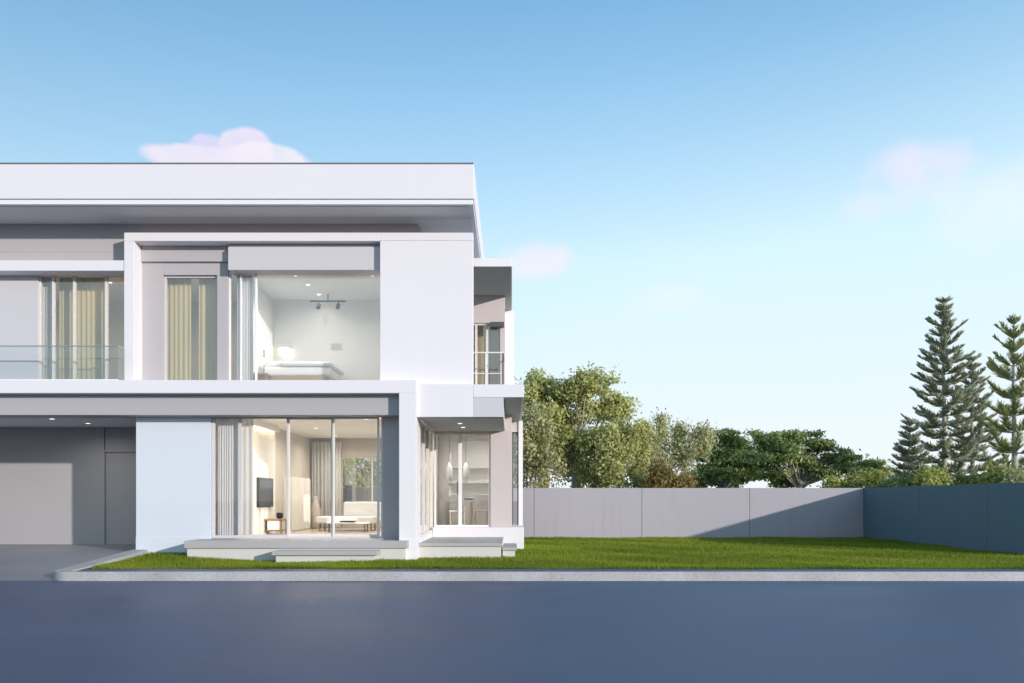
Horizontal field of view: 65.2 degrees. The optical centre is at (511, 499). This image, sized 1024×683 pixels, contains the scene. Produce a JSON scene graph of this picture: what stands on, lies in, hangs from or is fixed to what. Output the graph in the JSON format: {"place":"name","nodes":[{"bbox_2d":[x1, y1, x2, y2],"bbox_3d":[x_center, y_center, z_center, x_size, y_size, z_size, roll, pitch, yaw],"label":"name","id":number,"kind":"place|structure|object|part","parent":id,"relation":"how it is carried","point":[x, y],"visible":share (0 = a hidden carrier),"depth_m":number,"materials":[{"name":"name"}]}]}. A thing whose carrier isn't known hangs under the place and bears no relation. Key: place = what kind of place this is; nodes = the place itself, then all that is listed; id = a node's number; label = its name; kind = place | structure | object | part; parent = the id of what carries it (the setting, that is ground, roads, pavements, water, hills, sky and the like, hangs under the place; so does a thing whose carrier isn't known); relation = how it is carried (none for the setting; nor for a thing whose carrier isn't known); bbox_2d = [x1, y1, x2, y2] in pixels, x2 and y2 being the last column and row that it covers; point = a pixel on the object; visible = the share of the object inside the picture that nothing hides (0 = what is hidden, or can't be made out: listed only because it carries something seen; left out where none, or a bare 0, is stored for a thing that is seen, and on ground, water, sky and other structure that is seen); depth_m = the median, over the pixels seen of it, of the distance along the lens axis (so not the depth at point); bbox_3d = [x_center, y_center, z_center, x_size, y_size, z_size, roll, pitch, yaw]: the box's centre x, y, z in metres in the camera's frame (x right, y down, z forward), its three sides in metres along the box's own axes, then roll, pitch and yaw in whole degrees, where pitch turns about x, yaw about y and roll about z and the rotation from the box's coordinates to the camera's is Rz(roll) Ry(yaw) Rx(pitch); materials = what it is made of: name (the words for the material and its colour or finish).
{"place":"outdoors","nodes":[
{"label":"outdoors","id":0,"kind":"place"},
{"bbox_2d":[0,544,135,580],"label":"driveway","id":1,"kind":"structure","parent":0,"point":[30,562],"depth_m":17.08,"materials":[{"name":"concrete"}]},
{"bbox_2d":[283,477,309,531],"bbox_3d":[-6.249,0.117,23.300,0.258,1.535,2.000,0,0,0],"label":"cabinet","id":2,"kind":"object","parent":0,"point":[299,504],"visible":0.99,"depth_m":22.93,"materials":[{"name":"beige wood"}]},
{"bbox_3d":[-6.129,0.115,22.635,0.018,1.470,0.650,0,0,0],"label":"door","id":3,"kind":"part","parent":2,"relation":"part of","materials":[{"name":"beige wood"}]},
{"bbox_3d":[-6.129,0.115,23.300,0.018,1.470,0.650,0,0,0],"label":"door","id":4,"kind":"part","parent":2,"relation":"part of","materials":[{"name":"beige wood"}]},
{"bbox_3d":[-6.129,0.115,23.965,0.018,1.470,0.650,0,0,0],"label":"door","id":5,"kind":"part","parent":2,"relation":"part of","materials":[{"name":"beige wood"}]},
{"bbox_2d":[0,581,1023,682],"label":"road","id":6,"kind":"structure","parent":0,"point":[511,631],"depth_m":8.79,"materials":[{"name":"grey asphalt"}]},
{"bbox_2d":[0,0,1023,487],"label":"sky","id":7,"kind":"structure","parent":0,"point":[757,211],"materials":[{"name":"blue"}]},
{"bbox_2d":[80,569,1023,570],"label":"path","id":8,"kind":"structure","parent":0,"point":[553,570],"depth_m":14.71,"materials":[{"name":"concrete"}]},
{"bbox_2d":[82,536,1023,569],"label":"lawn","id":9,"kind":"structure","parent":0,"point":[461,560],"depth_m":16.71,"materials":[{"name":"plant"}]},
{"bbox_3d":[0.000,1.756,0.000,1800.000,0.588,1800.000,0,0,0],"label":"ground","id":10,"kind":"structure","parent":0,"visible":0},
{"bbox_2d":[0,163,523,562],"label":"house","id":11,"kind":"structure","parent":10,"relation":"on","point":[125,451],"depth_m":17.80,"materials":[{"name":"white paint"}]},
{"bbox_2d":[43,278,51,378],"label":"curtain","id":12,"kind":"object","parent":11,"relation":"hanging from","point":[47,326],"visible":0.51,"depth_m":18.16,"materials":[{"name":"grey fabric"}]},
{"bbox_2d":[39,276,108,378],"bbox_3d":[-9.471,-3.821,17.974,2.266,2.561,0.080,0,0,0],"label":"window","id":13,"kind":"structure","parent":11,"relation":"in","point":[53,277],"depth_m":17.94,"materials":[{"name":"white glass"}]},
{"bbox_2d":[59,278,104,378],"bbox_3d":[-9.794,-3.820,18.306,1.115,2.600,0.052,0,0,0],"label":"curtain","id":14,"kind":"object","parent":11,"relation":"hanging from","point":[90,318],"visible":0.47,"depth_m":18.30,"materials":[{"name":"beige fabric"}]},
{"bbox_2d":[168,279,190,379],"bbox_3d":[-7.598,-3.820,18.257,0.546,2.600,0.045,0,0,0],"label":"curtain","id":15,"kind":"object","parent":11,"relation":"hanging from","point":[179,329],"visible":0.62,"depth_m":18.25,"materials":[{"name":"beige fabric"}]},
{"bbox_2d":[164,276,216,379],"bbox_3d":[-7.205,-3.787,18.005,1.208,2.494,0.070,0,0,0],"label":"window","id":16,"kind":"structure","parent":11,"relation":"in","point":[166,278],"depth_m":17.97,"materials":[{"name":"metal"}]},
{"bbox_2d":[199,279,215,379],"bbox_3d":[-6.870,-3.820,18.257,0.546,2.600,0.051,0,0,0],"label":"curtain","id":17,"kind":"object","parent":11,"relation":"hanging from","point":[207,329],"visible":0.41,"depth_m":18.25,"materials":[{"name":"beige fabric"}]},
{"bbox_2d":[218,418,239,538],"bbox_3d":[-6.365,-0.530,17.995,0.493,2.800,0.045,0,0,0],"label":"curtain","id":18,"kind":"object","parent":11,"relation":"hanging from","point":[227,476],"visible":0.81,"depth_m":17.99,"materials":[{"name":"white fabric"}]},
{"bbox_2d":[229,271,256,379],"bbox_3d":[-4.621,-3.884,17.984,3.463,2.689,0.080,0,0,0],"label":"window","id":19,"kind":"structure","parent":11,"relation":"in","point":[241,276],"depth_m":17.95,"materials":[{"name":"white metal"}]},
{"bbox_2d":[242,419,253,538],"bbox_3d":[-5.963,-0.530,18.048,0.267,2.800,0.045,0,0,4],"label":"curtain","id":20,"kind":"object","parent":11,"relation":"hanging from","point":[247,476],"visible":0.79,"depth_m":18.04,"materials":[{"name":"beige fabric"}]},
{"bbox_2d":[243,276,252,379],"bbox_3d":[-5.989,-3.820,18.107,0.272,2.600,0.043,0,0,0],"label":"curtain","id":21,"kind":"object","parent":11,"relation":"hanging from","point":[247,327],"visible":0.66,"depth_m":18.10,"materials":[{"name":"white fabric"}]},
{"bbox_2d":[253,373,272,379],"bbox_3d":[-5.860,-2.715,18.600,0.480,0.410,0.500,0,0,0],"label":"bedside table","id":22,"kind":"object","parent":11,"relation":"on","point":[263,375],"visible":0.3,"depth_m":18.51,"materials":[{"name":"white wood"}]},
{"bbox_2d":[261,350,264,372],"bbox_3d":[-5.765,-3.205,18.599,0.198,0.566,0.203,0,0,-43],"label":"table lamp","id":23,"kind":"object","parent":22,"relation":"on","point":[263,360],"visible":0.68,"depth_m":18.59,"materials":[{"name":"white"}]},
{"bbox_2d":[257,477,272,506],"bbox_3d":[-6.265,-0.190,20.320,0.062,0.736,1.200,0,0,0],"label":"television","id":24,"kind":"object","parent":11,"relation":"attached to","point":[264,492],"visible":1,"depth_m":20.15,"materials":[{"name":"black plastic"}]},
{"bbox_2d":[264,518,286,534],"bbox_3d":[-6.124,0.682,20.545,0.564,0.405,0.510,0,0,0],"label":"side table","id":25,"kind":"object","parent":11,"relation":"on","point":[275,524],"visible":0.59,"depth_m":20.30,"materials":[{"name":"brown wood"}]},
{"bbox_2d":[276,512,282,518],"bbox_3d":[-5.950,0.399,20.500,0.180,0.158,0.177,0,0,0],"label":"plant pot","id":26,"kind":"object","parent":25,"relation":"on","point":[279,515],"visible":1,"depth_m":20.44,"materials":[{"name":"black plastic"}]},
{"bbox_2d":[278,344,291,351],"bbox_3d":[-5.817,-3.889,20.495,0.300,0.167,0.190,0,0,0],"label":"wall lamp","id":27,"kind":"object","parent":11,"relation":"attached to","point":[285,347],"visible":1,"depth_m":20.42,"materials":[{"name":"white"}]},
{"bbox_2d":[212,417,382,537],"bbox_3d":[-4.784,-0.521,17.880,3.827,2.755,0.100,0,0,0],"label":"sliding door","id":28,"kind":"structure","parent":11,"relation":"in","point":[332,535],"depth_m":17.85,"materials":[{"name":"metal"}]},
{"bbox_2d":[257,361,343,379],"bbox_3d":[-5.165,-2.920,19.725,1.745,0.820,1.550,0,0,0],"label":"bed","id":29,"kind":"object","parent":11,"relation":"on","point":[303,370],"visible":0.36,"depth_m":18.98,"materials":[{"name":"white fabric"}]},
{"bbox_2d":[310,496,320,528],"bbox_3d":[-6.058,0.388,24.600,0.380,0.995,0.380,0,0,0],"label":"vase","id":30,"kind":"object","parent":11,"relation":"on","point":[315,510],"visible":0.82,"depth_m":24.47,"materials":[{"name":"beige ceramic"}]},
{"bbox_2d":[312,442,340,527],"bbox_3d":[-5.843,-0.480,25.203,0.914,2.700,0.158,0,0,0],"label":"curtain","id":31,"kind":"object","parent":11,"relation":"hanging from","point":[321,470],"visible":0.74,"depth_m":25.20,"materials":[{"name":"beige fabric"}]},
{"bbox_2d":[310,294,345,309],"bbox_3d":[-4.600,-4.952,19.965,0.900,0.397,0.153,0,0,0],"label":"track light","id":32,"kind":"object","parent":11,"relation":"attached to","point":[318,306],"visible":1,"depth_m":19.98,"materials":[{"name":"black plastic"}]},
{"bbox_2d":[331,343,340,348],"bbox_3d":[-4.528,-3.962,20.580,0.260,0.154,0.036,0,0,0],"label":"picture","id":33,"kind":"object","parent":11,"relation":"attached to","point":[335,345],"visible":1,"depth_m":20.56,"materials":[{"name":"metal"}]},
{"bbox_2d":[326,522,369,531],"bbox_3d":[-4.510,0.750,22.050,1.100,0.270,0.500,0,0,0],"label":"coffee table","id":34,"kind":"object","parent":11,"relation":"on","point":[364,523],"visible":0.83,"depth_m":21.83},
{"bbox_2d":[316,502,380,530],"bbox_3d":[-4.719,0.468,23.210,1.718,0.835,1.020,0,0,0],"label":"sofa","id":35,"kind":"object","parent":11,"relation":"on","point":[360,511],"visible":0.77,"depth_m":23.51,"materials":[{"name":"white fabric"}]},
{"bbox_2d":[341,457,380,515],"bbox_3d":[-4.620,-0.333,25.474,1.619,2.065,0.080,0,0,0],"label":"window","id":36,"kind":"structure","parent":11,"relation":"in","point":[341,457],"depth_m":25.44,"materials":[{"name":"white metal"}]},
{"bbox_2d":[420,421,432,536],"bbox_3d":[-2.087,-0.470,19.295,0.070,2.600,2.800,0,0,0],"label":"side window","id":37,"kind":"structure","parent":11,"relation":"in","point":[426,435],"depth_m":19.50,"materials":[{"name":"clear glass"}]},
{"bbox_2d":[446,462,452,481],"bbox_3d":[-1.756,-1.224,22.400,0.200,1.448,0.197,0,0,0],"label":"pendant lamp","id":38,"kind":"object","parent":11,"relation":"hanging from","point":[449,474],"visible":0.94,"depth_m":22.34,"materials":[{"name":"white glass"}]},
{"bbox_2d":[449,495,464,524],"bbox_3d":[-1.500,0.300,21.750,0.400,0.900,0.400,0,0,0],"label":"dining chair","id":39,"kind":"object","parent":11,"relation":"on","point":[453,500],"visible":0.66,"depth_m":21.89,"materials":[{"name":"metal"}]},
{"bbox_2d":[434,433,490,526],"bbox_3d":[-1.287,-0.518,20.742,1.462,2.432,0.144,0,0,0],"label":"entry door","id":40,"kind":"structure","parent":11,"relation":"in","point":[459,483],"depth_m":20.74,"materials":[{"name":"white metal"}]},
{"bbox_2d":[462,462,468,481],"bbox_3d":[-1.294,-1.224,22.400,0.200,1.448,0.197,0,0,0],"label":"pendant lamp","id":41,"kind":"object","parent":11,"relation":"hanging from","point":[465,475],"visible":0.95,"depth_m":22.34,"materials":[{"name":"white glass"}]},
{"bbox_2d":[449,467,488,524],"bbox_3d":[-1.175,-0.117,23.795,1.350,1.735,0.390,0,0,0],"label":"shelf unit","id":42,"kind":"object","parent":11,"relation":"on","point":[480,518],"visible":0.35,"depth_m":23.60,"materials":[{"name":"beige wood"}]},
{"bbox_2d":[465,501,473,524],"bbox_3d":[-1.150,0.390,22.600,0.900,0.720,0.900,0,0,0],"label":"dining table","id":43,"kind":"object","parent":11,"relation":"on","point":[471,512],"visible":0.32,"depth_m":22.57,"materials":[{"name":"beige wood"}]},
{"bbox_2d":[473,495,487,524],"bbox_3d":[-0.850,0.300,21.900,0.400,0.900,0.400,0,0,0],"label":"dining chair","id":44,"kind":"object","parent":11,"relation":"on","point":[480,500],"visible":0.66,"depth_m":22.05,"materials":[{"name":"metal"}]},
{"bbox_2d":[474,326,496,383],"bbox_3d":[-0.949,-3.600,21.104,1.477,2.160,0.053,0,0,0],"label":"curtain","id":45,"kind":"object","parent":11,"relation":"hanging from","point":[492,346],"visible":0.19,"depth_m":21.10,"materials":[{"name":"beige fabric"}]},
{"bbox_2d":[474,323,499,383],"bbox_3d":[-1.149,-3.537,20.784,1.677,2.086,0.080,0,0,0],"label":"window","id":46,"kind":"structure","parent":11,"relation":"in","point":[475,324],"depth_m":20.74,"materials":[{"name":"white metal"}]},
{"bbox_2d":[512,432,517,524],"bbox_3d":[0.090,-0.571,22.395,0.180,2.648,0.070,0,0,0],"label":"window","id":47,"kind":"structure","parent":11,"relation":"in","point":[512,432],"depth_m":22.36,"materials":[{"name":"white glass"}]},
{"bbox_2d":[343,458,380,487],"bbox_3d":[-7.003,-0.395,36.049,5.342,3.913,3.015,0,0,8],"label":"broadleaf tree","id":48,"kind":"object","parent":10,"relation":"on","point":[360,477],"visible":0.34,"depth_m":35.52,"materials":[{"name":"green plant"}]},
{"bbox_2d":[53,549,1023,580],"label":"kerb","id":49,"kind":"structure","parent":10,"relation":"on","point":[73,573],"depth_m":14.32,"materials":[{"name":"concrete"}]},
{"bbox_2d":[513,401,573,487],"bbox_3d":[0.888,-1.246,32.322,3.326,5.616,2.676,0,0,0],"label":"broadleaf tree","id":50,"kind":"object","parent":10,"relation":"on","point":[537,461],"visible":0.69,"depth_m":32.16,"materials":[{"name":"green plant"}]},
{"bbox_2d":[514,361,642,487],"bbox_3d":[2.797,-2.093,34.020,5.485,7.310,3.685,0,0,10],"label":"broadleaf tree","id":51,"kind":"object","parent":10,"relation":"on","point":[581,391],"visible":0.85,"depth_m":33.58,"materials":[{"name":"green plant"}]},
{"bbox_2d":[343,488,862,537],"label":"boundary wall","id":52,"kind":"structure","parent":10,"relation":"on","point":[695,512],"depth_m":27.30,"materials":[{"name":"concrete"}]},
{"bbox_2d":[569,408,662,487],"bbox_3d":[4.284,-1.121,32.448,3.922,5.367,3.116,0,0,0],"label":"broadleaf tree","id":53,"kind":"object","parent":10,"relation":"on","point":[605,469],"visible":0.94,"depth_m":32.15,"materials":[{"name":"green plant"}]},
{"bbox_2d":[635,452,698,487],"bbox_3d":[6.045,-0.163,31.004,2.489,3.450,2.003,0,0,0],"label":"shrub","id":54,"kind":"object","parent":10,"relation":"on","point":[658,478],"visible":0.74,"depth_m":30.77,"materials":[{"name":"green plant"}]},
{"bbox_2d":[634,407,721,477],"bbox_3d":[7.294,-1.349,35.906,4.243,5.822,2.468,0,0,0],"label":"broadleaf tree","id":55,"kind":"object","parent":10,"relation":"on","point":[698,440],"visible":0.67,"depth_m":35.74,"materials":[{"name":"green plant"}]},
{"bbox_2d":[677,427,779,487],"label":"umbrella tree","id":56,"kind":"object","parent":10,"relation":"on","point":[735,461],"visible":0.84,"depth_m":45.53,"materials":[{"name":"green plant"}]},
{"bbox_2d":[744,428,894,487],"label":"umbrella tree","id":57,"kind":"object","parent":10,"relation":"on","point":[806,467],"visible":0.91,"depth_m":47.52,"materials":[{"name":"green plant"}]},
{"bbox_2d":[809,467,890,487],"bbox_3d":[16.255,-0.013,37.962,3.683,3.149,2.298,0,0,0],"label":"shrub","id":58,"kind":"object","parent":10,"relation":"on","point":[863,479],"visible":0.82,"depth_m":37.62,"materials":[{"name":"green plant"}]},
{"bbox_2d":[866,471,912,487],"bbox_3d":[17.260,0.135,36.044,2.871,2.855,1.982,0,0,25],"label":"shrub","id":59,"kind":"object","parent":10,"relation":"on","point":[895,481],"visible":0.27,"depth_m":35.84,"materials":[{"name":"green plant"}]},
{"bbox_2d":[891,418,929,477],"bbox_3d":[18.988,-1.175,38.011,2.357,5.478,2.172,0,0,0],"label":"norfolk pine","id":60,"kind":"object","parent":10,"relation":"on","point":[906,454],"visible":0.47,"depth_m":37.77,"materials":[{"name":"green plant"}]},
{"bbox_2d":[905,462,960,485],"bbox_3d":[18.356,-0.066,34.789,2.270,3.256,2.779,0,0,0],"label":"shrub","id":61,"kind":"object","parent":10,"relation":"on","point":[932,476],"visible":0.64,"depth_m":34.54,"materials":[{"name":"green plant"}]},
{"bbox_2d":[892,295,992,476],"bbox_3d":[21.344,-4.341,39.904,4.946,11.808,4.293,0,0,0],"label":"norfolk pine","id":62,"kind":"object","parent":10,"relation":"on","point":[944,352],"visible":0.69,"depth_m":39.56,"materials":[{"name":"green plant"}]},
{"bbox_2d":[863,483,1023,553],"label":"boundary wall","id":63,"kind":"structure","parent":10,"relation":"on","point":[982,517],"depth_m":21.84,"materials":[{"name":"blue concrete"}]},
{"bbox_2d":[947,472,973,484],"bbox_3d":[19.848,0.172,34.981,2.602,2.780,2.328,0,0,18],"label":"shrub","id":64,"kind":"object","parent":10,"relation":"on","point":[960,478],"visible":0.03,"depth_m":34.80,"materials":[{"name":"green plant"}]},
{"bbox_2d":[947,353,1003,474],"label":"norfolk pine","id":65,"kind":"object","parent":10,"relation":"on","point":[978,429],"visible":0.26,"depth_m":42.54,"materials":[{"name":"green plant"}]},
{"bbox_2d":[961,461,1011,484],"bbox_3d":[20.569,-0.061,34.091,2.755,3.246,2.486,0,0,0],"label":"shrub","id":66,"kind":"object","parent":10,"relation":"on","point":[987,477],"visible":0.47,"depth_m":33.84,"materials":[{"name":"green plant"}]},
{"bbox_2d":[969,314,1023,474],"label":"norfolk pine","id":67,"kind":"object","parent":10,"relation":"on","point":[1007,409],"visible":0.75,"depth_m":35.77,"materials":[{"name":"green plant"}]},
{"bbox_2d":[993,462,1023,482],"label":"shrub","id":68,"kind":"object","parent":10,"relation":"on","point":[1015,476],"visible":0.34,"depth_m":32.73,"materials":[{"name":"green plant"}]}
]}

